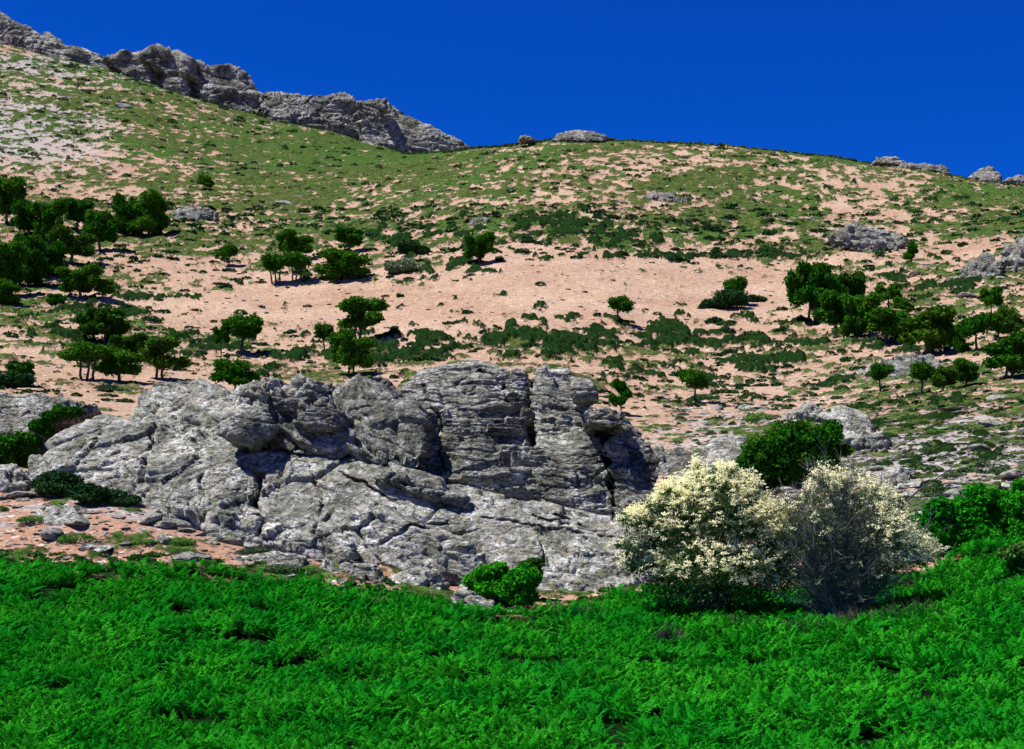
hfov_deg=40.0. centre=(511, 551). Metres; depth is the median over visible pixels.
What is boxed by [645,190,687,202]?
rock outcrop
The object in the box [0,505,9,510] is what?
cushion shrub
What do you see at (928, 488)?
cushion shrub
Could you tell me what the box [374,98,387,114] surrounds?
crest rock
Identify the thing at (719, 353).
cushion shrub
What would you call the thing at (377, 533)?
rock lump
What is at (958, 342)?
oak tree
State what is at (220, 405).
boulder
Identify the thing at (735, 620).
dry tuft
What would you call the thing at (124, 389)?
cushion shrub
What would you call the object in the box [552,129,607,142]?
crest rock
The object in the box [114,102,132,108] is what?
stone
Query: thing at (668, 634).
dry tuft
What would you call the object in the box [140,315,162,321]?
cushion shrub
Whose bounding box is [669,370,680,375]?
cushion shrub
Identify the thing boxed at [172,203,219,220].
rock outcrop
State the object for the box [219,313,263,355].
oak tree
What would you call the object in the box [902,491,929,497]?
stone
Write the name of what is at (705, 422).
stone
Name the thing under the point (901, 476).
boulder
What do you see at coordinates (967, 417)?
stone
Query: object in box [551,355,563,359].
cushion shrub
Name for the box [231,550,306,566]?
rock ledge
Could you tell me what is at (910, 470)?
stone
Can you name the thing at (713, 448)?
rock block
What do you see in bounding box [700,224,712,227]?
cushion shrub
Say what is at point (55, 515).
rock ledge
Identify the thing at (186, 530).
stone
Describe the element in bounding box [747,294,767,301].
evergreen bush
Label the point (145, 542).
cushion shrub
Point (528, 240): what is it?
cushion shrub
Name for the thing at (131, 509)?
cushion shrub
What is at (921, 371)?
oak tree
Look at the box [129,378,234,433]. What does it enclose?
rock slab
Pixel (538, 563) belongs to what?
green bush
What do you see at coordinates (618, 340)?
cushion shrub
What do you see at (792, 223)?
cushion shrub
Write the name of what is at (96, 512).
stone
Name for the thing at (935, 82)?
sky
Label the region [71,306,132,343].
oak tree
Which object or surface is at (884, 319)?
oak tree
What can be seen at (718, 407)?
stone
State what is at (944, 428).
stone
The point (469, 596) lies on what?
boulder
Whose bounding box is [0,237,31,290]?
oak tree
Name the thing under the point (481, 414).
layered cliff
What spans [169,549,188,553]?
cushion shrub
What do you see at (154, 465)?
rock dome
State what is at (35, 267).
oak tree
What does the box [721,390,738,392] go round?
cushion shrub
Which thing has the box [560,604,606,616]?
dry tuft
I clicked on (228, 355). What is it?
cushion shrub
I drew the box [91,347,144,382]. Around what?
oak tree
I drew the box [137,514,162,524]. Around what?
stone
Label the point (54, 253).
oak tree
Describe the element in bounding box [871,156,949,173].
crest rock
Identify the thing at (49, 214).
oak tree
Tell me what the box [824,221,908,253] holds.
rock outcrop
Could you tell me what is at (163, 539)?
stone
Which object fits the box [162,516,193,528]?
stone
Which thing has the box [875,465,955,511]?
evergreen bush
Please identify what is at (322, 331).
oak tree
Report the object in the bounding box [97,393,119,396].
cushion shrub
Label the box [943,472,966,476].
cushion shrub
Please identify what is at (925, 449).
cushion shrub
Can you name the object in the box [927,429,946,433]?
cushion shrub
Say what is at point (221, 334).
oak tree
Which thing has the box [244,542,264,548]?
stone
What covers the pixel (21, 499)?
stone
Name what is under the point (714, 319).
cushion shrub
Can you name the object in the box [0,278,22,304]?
oak tree
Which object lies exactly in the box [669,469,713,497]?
rock block
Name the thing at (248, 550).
cushion shrub
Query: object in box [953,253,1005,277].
rock outcrop
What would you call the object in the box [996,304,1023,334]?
oak tree
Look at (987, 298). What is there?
oak tree
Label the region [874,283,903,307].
oak tree
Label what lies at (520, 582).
green bush
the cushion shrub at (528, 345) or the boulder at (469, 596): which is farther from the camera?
the cushion shrub at (528, 345)
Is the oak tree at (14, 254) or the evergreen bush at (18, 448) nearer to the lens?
the evergreen bush at (18, 448)
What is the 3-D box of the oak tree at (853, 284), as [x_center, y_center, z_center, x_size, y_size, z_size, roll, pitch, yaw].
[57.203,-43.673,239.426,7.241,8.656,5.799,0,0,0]
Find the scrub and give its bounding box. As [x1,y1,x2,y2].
[0,201,1023,408]
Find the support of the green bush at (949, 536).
on the hillside
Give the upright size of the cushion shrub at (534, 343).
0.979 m
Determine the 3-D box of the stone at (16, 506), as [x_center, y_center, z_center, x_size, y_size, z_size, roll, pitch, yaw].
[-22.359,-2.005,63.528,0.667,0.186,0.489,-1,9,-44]
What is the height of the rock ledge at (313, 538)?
2.585 m
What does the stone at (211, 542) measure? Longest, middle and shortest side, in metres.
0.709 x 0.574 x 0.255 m
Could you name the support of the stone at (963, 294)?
on the hillside
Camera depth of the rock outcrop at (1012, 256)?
264.67 m
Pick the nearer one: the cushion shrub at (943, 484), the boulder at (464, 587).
the boulder at (464, 587)
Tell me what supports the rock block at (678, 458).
on the hillside
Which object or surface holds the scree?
on the hillside
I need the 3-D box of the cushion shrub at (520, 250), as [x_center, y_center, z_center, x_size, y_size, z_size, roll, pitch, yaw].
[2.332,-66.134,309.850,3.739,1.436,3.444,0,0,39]
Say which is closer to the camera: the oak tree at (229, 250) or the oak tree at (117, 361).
the oak tree at (117, 361)
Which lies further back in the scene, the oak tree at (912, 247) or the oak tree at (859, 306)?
the oak tree at (912, 247)
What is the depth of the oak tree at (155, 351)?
162.36 m
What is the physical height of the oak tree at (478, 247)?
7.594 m
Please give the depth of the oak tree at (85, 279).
264.25 m
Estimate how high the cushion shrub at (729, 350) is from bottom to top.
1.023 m
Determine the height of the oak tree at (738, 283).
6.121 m
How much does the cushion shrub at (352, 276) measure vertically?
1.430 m
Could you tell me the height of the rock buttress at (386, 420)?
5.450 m
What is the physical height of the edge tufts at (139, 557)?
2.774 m
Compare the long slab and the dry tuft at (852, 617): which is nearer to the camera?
the dry tuft at (852, 617)
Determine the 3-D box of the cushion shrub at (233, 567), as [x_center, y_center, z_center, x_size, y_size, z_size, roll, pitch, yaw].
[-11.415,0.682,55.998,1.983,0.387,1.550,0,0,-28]
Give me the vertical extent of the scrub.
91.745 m
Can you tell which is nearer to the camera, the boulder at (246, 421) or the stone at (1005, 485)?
the boulder at (246, 421)
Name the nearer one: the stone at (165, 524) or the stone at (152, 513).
the stone at (165, 524)
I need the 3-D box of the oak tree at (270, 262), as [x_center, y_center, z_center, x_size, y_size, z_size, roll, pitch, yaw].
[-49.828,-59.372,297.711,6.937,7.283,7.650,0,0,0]
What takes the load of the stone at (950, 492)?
on the hillside
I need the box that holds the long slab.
[233,449,670,591]
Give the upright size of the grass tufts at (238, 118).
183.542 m
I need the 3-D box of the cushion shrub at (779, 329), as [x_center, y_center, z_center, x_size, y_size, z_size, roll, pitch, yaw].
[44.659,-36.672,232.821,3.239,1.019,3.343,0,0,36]
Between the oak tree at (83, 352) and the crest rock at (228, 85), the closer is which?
the oak tree at (83, 352)
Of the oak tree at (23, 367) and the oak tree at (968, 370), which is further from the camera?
the oak tree at (23, 367)
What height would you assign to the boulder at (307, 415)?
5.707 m
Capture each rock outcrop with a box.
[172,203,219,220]
[467,217,490,226]
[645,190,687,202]
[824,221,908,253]
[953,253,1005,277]
[1000,236,1023,271]
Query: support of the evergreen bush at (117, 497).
on the hillside
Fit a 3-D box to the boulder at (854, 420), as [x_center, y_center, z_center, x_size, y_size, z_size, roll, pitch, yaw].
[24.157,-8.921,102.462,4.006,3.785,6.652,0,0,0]
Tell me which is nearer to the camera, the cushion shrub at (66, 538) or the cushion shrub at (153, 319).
the cushion shrub at (66, 538)
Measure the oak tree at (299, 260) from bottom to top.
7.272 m
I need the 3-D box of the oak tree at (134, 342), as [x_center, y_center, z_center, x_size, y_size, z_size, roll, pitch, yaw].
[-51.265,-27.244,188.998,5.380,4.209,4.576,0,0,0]
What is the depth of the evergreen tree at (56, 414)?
76.63 m
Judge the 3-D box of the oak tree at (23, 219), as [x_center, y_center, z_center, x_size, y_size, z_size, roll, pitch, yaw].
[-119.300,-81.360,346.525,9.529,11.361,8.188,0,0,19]
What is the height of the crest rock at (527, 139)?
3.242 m
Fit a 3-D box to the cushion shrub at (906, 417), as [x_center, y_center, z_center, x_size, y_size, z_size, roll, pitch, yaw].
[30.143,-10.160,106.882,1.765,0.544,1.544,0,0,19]
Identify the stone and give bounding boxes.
[5,491,37,498]
[11,505,23,507]
[15,498,29,501]
[39,528,64,539]
[64,514,90,526]
[77,544,99,550]
[84,510,100,513]
[92,545,112,551]
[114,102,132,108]
[120,541,131,545]
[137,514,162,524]
[149,512,162,516]
[152,521,176,528]
[155,534,170,543]
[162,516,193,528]
[170,551,198,560]
[176,528,195,531]
[194,532,207,535]
[196,553,210,558]
[207,540,218,544]
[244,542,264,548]
[275,200,292,204]
[679,408,690,411]
[698,411,711,413]
[701,420,710,423]
[711,405,723,410]
[738,404,754,409]
[775,486,795,490]
[862,466,879,470]
[882,467,915,472]
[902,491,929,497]
[905,271,920,276]
[907,479,925,487]
[933,427,948,429]
[938,406,967,410]
[938,452,948,455]
[938,488,963,496]
[944,484,961,487]
[949,492,964,500]
[955,416,972,418]
[957,292,976,296]
[968,444,988,450]
[978,419,1005,426]
[985,394,1006,399]
[999,471,1019,478]
[1001,483,1010,487]
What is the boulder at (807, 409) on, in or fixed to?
on the hillside
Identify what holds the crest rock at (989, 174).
on the hillside
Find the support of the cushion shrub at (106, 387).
on the hillside
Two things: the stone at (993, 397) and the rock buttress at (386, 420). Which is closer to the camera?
the rock buttress at (386, 420)
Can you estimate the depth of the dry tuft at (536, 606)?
54.71 m
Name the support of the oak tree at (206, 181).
on the hillside
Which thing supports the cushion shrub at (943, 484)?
on the hillside
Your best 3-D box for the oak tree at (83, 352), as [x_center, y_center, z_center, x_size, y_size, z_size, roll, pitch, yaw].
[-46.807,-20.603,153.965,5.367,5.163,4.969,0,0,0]
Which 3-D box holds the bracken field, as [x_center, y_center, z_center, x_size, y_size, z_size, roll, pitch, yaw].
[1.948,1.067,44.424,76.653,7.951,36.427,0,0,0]
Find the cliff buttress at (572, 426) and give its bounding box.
[516,364,624,515]
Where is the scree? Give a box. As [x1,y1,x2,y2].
[0,392,1023,587]
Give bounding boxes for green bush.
[461,560,508,599]
[495,562,542,608]
[520,557,545,578]
[895,496,961,555]
[947,482,1013,546]
[995,541,1023,573]
[1005,478,1023,540]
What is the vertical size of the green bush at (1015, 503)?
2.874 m
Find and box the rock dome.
[28,414,263,518]
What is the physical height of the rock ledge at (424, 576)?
1.610 m
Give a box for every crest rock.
[0,11,108,68]
[102,43,200,97]
[191,60,261,112]
[259,91,374,138]
[352,99,469,152]
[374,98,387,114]
[518,134,535,145]
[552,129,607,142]
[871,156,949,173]
[968,166,1001,181]
[1003,174,1023,183]
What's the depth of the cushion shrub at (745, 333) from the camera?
228.75 m
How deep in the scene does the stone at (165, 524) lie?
60.77 m
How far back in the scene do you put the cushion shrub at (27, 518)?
60.78 m
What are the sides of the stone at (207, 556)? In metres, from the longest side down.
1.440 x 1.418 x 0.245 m
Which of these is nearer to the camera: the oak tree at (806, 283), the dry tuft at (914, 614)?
the dry tuft at (914, 614)
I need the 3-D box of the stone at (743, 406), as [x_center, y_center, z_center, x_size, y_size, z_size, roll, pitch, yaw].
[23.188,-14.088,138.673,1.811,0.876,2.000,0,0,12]
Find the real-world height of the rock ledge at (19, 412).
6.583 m
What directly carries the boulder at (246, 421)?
on the long slab
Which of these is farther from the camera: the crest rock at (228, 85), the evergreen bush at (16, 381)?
the crest rock at (228, 85)
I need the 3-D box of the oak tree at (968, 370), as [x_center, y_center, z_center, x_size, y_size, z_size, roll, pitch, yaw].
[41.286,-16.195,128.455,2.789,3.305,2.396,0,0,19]
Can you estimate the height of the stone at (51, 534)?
0.540 m
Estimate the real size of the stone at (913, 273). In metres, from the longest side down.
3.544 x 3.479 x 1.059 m
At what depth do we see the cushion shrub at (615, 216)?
348.13 m
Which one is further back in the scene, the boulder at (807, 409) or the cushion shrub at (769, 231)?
the cushion shrub at (769, 231)
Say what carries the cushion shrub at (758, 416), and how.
on the hillside
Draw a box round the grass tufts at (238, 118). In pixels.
[0,58,1023,234]
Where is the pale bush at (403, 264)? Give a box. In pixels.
[383,257,422,272]
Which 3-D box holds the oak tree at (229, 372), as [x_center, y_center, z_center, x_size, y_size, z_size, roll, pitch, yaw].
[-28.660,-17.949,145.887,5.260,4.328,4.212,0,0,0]
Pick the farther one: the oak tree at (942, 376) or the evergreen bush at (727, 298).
the evergreen bush at (727, 298)
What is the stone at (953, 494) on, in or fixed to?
on the hillside
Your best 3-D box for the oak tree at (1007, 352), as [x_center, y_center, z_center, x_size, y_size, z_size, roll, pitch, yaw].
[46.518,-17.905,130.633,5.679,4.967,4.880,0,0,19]
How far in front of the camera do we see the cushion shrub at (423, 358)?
183.25 m
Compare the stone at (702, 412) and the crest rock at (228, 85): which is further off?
the crest rock at (228, 85)
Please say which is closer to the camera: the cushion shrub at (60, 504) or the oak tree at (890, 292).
the cushion shrub at (60, 504)
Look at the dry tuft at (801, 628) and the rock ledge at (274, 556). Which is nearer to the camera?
the dry tuft at (801, 628)
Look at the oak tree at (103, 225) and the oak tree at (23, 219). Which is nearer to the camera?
the oak tree at (103, 225)
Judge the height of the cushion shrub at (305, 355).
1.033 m
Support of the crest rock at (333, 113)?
on the hillside
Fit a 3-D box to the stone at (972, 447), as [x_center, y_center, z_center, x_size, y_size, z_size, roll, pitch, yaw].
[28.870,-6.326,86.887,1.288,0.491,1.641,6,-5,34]
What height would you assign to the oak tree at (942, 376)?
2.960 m
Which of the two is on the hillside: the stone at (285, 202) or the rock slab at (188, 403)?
the stone at (285, 202)
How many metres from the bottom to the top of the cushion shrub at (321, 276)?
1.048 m
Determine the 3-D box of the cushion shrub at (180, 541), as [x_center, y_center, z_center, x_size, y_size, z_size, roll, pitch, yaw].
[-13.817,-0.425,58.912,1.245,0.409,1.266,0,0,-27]
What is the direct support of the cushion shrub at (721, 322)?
on the hillside
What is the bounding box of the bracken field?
[0,525,1023,748]
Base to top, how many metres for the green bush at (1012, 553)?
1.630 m
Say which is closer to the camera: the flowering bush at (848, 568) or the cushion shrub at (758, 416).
the flowering bush at (848, 568)
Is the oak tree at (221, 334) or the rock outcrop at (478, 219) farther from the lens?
the rock outcrop at (478, 219)
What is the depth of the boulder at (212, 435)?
69.79 m
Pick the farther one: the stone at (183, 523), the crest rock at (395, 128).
the crest rock at (395, 128)
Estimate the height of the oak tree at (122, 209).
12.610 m
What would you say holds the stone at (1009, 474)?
on the hillside
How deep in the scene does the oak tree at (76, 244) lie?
309.50 m
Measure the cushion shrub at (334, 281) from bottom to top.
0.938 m
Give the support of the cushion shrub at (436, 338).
on the hillside
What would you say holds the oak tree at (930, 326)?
on the hillside
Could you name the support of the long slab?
on the hillside
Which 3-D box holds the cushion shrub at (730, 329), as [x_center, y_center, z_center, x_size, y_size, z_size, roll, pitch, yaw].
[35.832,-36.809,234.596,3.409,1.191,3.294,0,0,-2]
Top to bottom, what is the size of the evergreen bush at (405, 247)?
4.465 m
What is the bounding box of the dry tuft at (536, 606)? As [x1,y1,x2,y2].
[511,601,572,616]
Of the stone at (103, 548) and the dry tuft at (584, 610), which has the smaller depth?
the dry tuft at (584, 610)
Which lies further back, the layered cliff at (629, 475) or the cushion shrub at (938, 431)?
the cushion shrub at (938, 431)
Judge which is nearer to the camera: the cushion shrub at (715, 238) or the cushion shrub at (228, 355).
the cushion shrub at (228, 355)
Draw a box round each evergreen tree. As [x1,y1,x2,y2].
[26,404,83,455]
[735,418,854,490]
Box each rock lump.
[339,501,485,586]
[372,465,471,508]
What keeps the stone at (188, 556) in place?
on the hillside
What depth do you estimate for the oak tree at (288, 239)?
330.47 m
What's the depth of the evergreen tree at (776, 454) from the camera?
79.07 m
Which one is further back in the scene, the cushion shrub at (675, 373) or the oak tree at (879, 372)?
the cushion shrub at (675, 373)
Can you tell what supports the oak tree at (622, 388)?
on the hillside
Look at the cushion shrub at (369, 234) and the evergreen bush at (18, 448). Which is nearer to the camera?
the evergreen bush at (18, 448)
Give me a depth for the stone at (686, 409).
137.90 m
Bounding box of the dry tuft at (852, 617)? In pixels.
[823,604,880,622]
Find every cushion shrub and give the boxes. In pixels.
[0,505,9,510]
[15,515,43,521]
[42,503,79,511]
[57,532,95,541]
[96,384,120,391]
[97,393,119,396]
[111,388,131,391]
[114,398,135,402]
[120,303,135,308]
[125,507,141,510]
[131,539,160,544]
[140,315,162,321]
[169,536,196,545]
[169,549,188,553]
[200,559,217,564]
[203,564,242,572]
[224,354,241,357]
[234,546,273,554]
[261,563,304,572]
[291,269,310,273]
[296,353,310,358]
[318,275,331,278]
[327,279,340,282]
[347,274,362,278]
[364,232,378,236]
[414,355,439,360]
[431,337,446,340]
[513,248,531,252]
[519,238,536,242]
[519,342,538,346]
[519,343,537,347]
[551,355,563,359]
[606,214,621,218]
[612,339,625,343]
[665,255,683,260]
[667,358,687,363]
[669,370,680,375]
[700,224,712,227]
[704,316,724,322]
[709,236,725,240]
[710,252,732,258]
[711,352,724,355]
[713,388,731,392]
[716,320,731,324]
[720,327,735,332]
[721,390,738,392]
[722,348,736,353]
[740,331,759,335]
[741,412,771,420]
[753,383,769,386]
[762,229,776,234]
[772,327,788,331]
[784,221,799,224]
[897,414,916,419]
[903,454,924,457]
[905,392,926,397]
[912,307,929,310]
[917,446,939,451]
[919,485,942,492]
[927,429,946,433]
[939,482,959,486]
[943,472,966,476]
[991,465,1010,468]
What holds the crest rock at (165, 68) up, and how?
on the hillside
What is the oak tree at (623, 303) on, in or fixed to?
on the hillside
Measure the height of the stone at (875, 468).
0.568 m
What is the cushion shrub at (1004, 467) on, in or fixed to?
on the hillside
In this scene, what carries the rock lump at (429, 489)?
on the long slab
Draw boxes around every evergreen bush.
[0,370,36,388]
[0,430,40,467]
[30,469,83,495]
[65,482,110,503]
[103,488,141,506]
[396,239,430,255]
[696,287,750,308]
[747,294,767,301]
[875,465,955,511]
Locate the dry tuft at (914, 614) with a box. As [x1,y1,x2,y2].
[870,594,951,618]
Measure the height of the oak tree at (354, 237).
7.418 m
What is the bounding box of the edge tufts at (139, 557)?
[0,549,664,614]
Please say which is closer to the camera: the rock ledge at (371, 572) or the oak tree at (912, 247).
the rock ledge at (371, 572)
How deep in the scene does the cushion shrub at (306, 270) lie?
305.22 m
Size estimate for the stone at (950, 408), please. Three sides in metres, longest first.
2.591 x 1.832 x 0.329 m
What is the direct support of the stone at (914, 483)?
on the hillside
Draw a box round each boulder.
[183,427,228,445]
[210,394,234,422]
[219,378,282,451]
[246,373,356,459]
[451,590,494,608]
[459,584,506,602]
[786,402,823,419]
[817,405,874,433]
[841,429,891,451]
[875,465,911,490]
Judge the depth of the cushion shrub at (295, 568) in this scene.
56.47 m
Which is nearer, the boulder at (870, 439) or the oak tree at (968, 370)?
the boulder at (870, 439)
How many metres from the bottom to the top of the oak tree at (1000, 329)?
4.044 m
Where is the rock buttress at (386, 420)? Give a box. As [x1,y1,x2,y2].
[332,373,435,470]
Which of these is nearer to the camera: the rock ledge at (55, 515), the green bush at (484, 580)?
the green bush at (484, 580)
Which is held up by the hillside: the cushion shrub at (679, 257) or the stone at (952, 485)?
the cushion shrub at (679, 257)
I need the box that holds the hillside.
[0,43,1023,748]
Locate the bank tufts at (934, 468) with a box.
[674,392,1023,524]
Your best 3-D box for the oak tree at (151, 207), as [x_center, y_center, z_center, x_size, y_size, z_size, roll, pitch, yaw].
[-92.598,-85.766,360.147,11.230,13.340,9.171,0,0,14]
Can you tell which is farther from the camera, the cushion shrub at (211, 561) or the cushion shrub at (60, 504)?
the cushion shrub at (60, 504)
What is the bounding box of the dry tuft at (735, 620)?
[707,612,760,628]
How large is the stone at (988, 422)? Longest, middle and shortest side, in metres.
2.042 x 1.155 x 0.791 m
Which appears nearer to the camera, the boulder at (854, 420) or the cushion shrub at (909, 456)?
the cushion shrub at (909, 456)
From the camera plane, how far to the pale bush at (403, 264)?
297.01 m
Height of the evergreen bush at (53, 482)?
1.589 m
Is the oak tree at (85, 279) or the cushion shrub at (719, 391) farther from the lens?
the oak tree at (85, 279)
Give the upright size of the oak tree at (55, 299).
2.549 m
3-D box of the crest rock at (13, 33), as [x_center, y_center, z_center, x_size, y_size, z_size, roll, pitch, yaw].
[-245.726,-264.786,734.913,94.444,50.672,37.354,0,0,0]
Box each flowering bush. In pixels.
[608,449,803,612]
[756,430,951,617]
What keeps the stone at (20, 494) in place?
on the hillside
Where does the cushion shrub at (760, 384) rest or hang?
on the hillside
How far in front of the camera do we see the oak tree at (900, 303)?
229.72 m
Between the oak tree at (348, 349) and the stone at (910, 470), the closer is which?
the stone at (910, 470)
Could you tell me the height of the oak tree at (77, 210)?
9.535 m
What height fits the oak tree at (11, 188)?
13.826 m
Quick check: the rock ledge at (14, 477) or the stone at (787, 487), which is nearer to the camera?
the rock ledge at (14, 477)
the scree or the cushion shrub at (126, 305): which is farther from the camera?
the cushion shrub at (126, 305)
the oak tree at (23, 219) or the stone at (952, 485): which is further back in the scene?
the oak tree at (23, 219)
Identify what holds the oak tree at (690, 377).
on the hillside
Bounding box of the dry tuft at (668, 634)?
[651,618,689,645]
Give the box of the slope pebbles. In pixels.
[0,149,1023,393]
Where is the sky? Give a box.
[0,0,1023,180]
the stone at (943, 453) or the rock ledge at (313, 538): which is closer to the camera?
the rock ledge at (313, 538)
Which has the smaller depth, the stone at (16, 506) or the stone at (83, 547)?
the stone at (83, 547)
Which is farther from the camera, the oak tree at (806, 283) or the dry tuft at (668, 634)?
the oak tree at (806, 283)
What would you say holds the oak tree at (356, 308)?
on the hillside
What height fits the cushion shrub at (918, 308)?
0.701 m
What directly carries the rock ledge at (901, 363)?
on the hillside
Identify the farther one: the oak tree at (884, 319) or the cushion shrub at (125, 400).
the oak tree at (884, 319)
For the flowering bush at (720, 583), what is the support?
on the hillside
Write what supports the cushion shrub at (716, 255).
on the hillside
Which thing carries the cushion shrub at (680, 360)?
on the hillside
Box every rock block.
[652,445,698,474]
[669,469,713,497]
[696,435,746,468]
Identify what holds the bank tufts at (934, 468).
on the hillside
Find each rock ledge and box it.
[0,392,101,467]
[0,463,30,492]
[36,504,84,525]
[155,504,265,545]
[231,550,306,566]
[253,517,358,563]
[319,559,387,583]
[390,566,450,590]
[857,353,942,376]
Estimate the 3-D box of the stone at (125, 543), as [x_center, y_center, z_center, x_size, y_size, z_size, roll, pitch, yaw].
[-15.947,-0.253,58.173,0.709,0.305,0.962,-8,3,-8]
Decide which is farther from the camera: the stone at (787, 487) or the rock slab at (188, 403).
the stone at (787, 487)
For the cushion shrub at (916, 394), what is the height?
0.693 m
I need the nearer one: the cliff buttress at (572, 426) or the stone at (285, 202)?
the cliff buttress at (572, 426)
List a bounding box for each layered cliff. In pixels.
[399,360,550,500]
[601,418,660,516]
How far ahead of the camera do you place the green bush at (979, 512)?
59.60 m
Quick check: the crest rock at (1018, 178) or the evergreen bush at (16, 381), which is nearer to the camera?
the evergreen bush at (16, 381)
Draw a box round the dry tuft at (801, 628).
[756,611,841,634]
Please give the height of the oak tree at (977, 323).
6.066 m
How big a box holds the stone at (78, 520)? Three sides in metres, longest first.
2.050 x 1.275 x 0.652 m
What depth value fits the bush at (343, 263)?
296.89 m
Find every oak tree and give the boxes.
[0,175,30,221]
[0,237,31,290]
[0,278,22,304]
[4,361,36,375]
[9,199,40,236]
[12,233,48,286]
[29,198,67,243]
[43,241,69,275]
[45,224,98,262]
[45,293,66,304]
[54,263,104,298]
[56,340,110,381]
[63,196,94,230]
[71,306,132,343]
[80,208,121,250]
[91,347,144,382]
[93,277,114,298]
[109,332,148,354]
[112,192,142,234]
[129,188,171,235]
[137,335,192,379]
[196,173,214,189]
[208,357,261,388]
[212,325,230,355]
[217,243,239,266]
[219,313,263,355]
[260,252,291,283]
[274,228,314,253]
[282,250,312,281]
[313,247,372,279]
[314,322,334,348]
[327,328,374,375]
[334,226,364,250]
[335,295,390,338]
[463,231,495,263]
[607,294,635,320]
[608,377,633,411]
[677,367,708,398]
[721,275,747,291]
[782,261,842,321]
[811,289,851,328]
[836,270,866,296]
[838,291,882,337]
[862,305,910,343]
[868,361,895,391]
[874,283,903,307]
[892,295,914,312]
[896,304,957,354]
[901,241,918,260]
[908,360,936,392]
[929,364,958,390]
[947,323,969,352]
[953,357,979,386]
[959,311,998,350]
[979,286,1003,311]
[981,330,1023,378]
[988,312,1010,338]
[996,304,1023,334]
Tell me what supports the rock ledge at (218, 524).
on the hillside
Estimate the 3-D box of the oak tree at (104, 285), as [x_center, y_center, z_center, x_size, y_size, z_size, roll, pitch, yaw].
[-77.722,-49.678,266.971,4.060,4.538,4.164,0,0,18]
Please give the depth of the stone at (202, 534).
60.63 m
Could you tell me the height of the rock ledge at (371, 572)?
1.298 m
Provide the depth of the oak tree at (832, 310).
220.18 m
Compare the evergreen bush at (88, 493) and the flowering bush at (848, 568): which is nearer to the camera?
the flowering bush at (848, 568)

